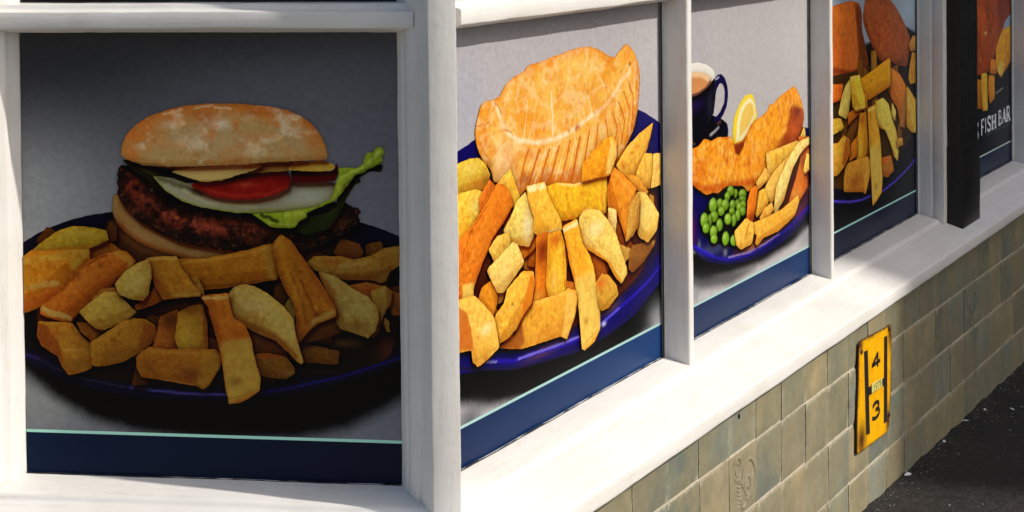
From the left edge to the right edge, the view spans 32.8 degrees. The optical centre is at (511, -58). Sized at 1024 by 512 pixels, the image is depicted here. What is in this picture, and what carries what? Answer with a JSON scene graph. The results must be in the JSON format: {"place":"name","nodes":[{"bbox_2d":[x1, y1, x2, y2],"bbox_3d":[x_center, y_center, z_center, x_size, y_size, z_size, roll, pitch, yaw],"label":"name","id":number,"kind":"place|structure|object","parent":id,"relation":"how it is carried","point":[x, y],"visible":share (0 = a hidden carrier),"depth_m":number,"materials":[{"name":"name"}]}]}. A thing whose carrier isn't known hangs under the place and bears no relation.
{"place":"outdoors","nodes":[
{"label":"outdoors","id":0,"kind":"place"},
{"bbox_2d":[862,362,1023,511],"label":"ground","id":1,"kind":"structure","parent":0,"point":[964,481],"depth_m":4.72,"materials":[{"name":"grey asphalt"}]},
{"bbox_2d":[595,213,1023,511],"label":"tiled wall","id":2,"kind":"structure","parent":1,"relation":"on","point":[787,444],"depth_m":4.33,"materials":[{"name":"tile"}]},
{"bbox_2d":[0,0,460,511],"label":"shop window","id":3,"kind":"structure","parent":2,"relation":"attached to","point":[425,30],"depth_m":2.83,"materials":[{"name":"white paint"}]},
{"bbox_2d":[20,32,401,484],"bbox_3d":[-0.506,0.521,2.898,0.649,0.750,0.004,0,1,8],"label":"food poster","id":4,"kind":"object","parent":3,"relation":"on","point":[211,284],"visible":1,"depth_m":2.90,"materials":[{"name":"paper"}]},
{"bbox_2d":[455,0,1023,511],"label":"shop window","id":5,"kind":"structure","parent":2,"relation":"attached to","point":[595,452],"depth_m":3.65,"materials":[{"name":"white paint"}]},
{"bbox_2d":[456,2,661,469],"bbox_3d":[0.098,0.507,3.264,0.004,0.750,0.889,0,1,29],"label":"food poster","id":6,"kind":"object","parent":5,"relation":"attached to","point":[559,204],"visible":0.94,"depth_m":3.23,"materials":[{"name":"paper"}]},
{"bbox_2d":[691,0,809,337],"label":"food poster","id":7,"kind":"object","parent":5,"relation":"on","point":[750,151],"visible":0.84,"depth_m":4.08,"materials":[{"name":"paper"}]},
{"bbox_2d":[832,0,915,258],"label":"food poster","id":8,"kind":"object","parent":5,"relation":"on","point":[874,118],"visible":0.88,"depth_m":4.91,"materials":[{"name":"paper"}]},
{"bbox_2d":[946,0,979,228],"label":"fluted pilaster","id":9,"kind":"object","parent":5,"relation":"on","point":[963,176],"visible":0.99,"depth_m":5.28,"materials":[{"name":"black paint"}]},
{"bbox_2d":[977,0,1010,176],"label":"food poster","id":10,"kind":"object","parent":5,"relation":"on","point":[994,72],"visible":0.51,"depth_m":6.14,"materials":[{"name":"paper"}]},
{"bbox_2d":[855,325,891,453],"bbox_3d":[0.921,1.128,4.414,0.009,0.286,0.293,0,1,29],"label":"hydrant sign","id":11,"kind":"object","parent":2,"relation":"attached to","point":[873,388],"visible":1,"depth_m":4.40,"materials":[{"name":"plastic"}]},
{"bbox_2d":[869,366,1023,511],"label":"grit","id":12,"kind":"object","parent":1,"relation":"on","point":[962,441],"visible":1,"depth_m":4.94,"materials":[{"name":"grey gravel"}]}
]}

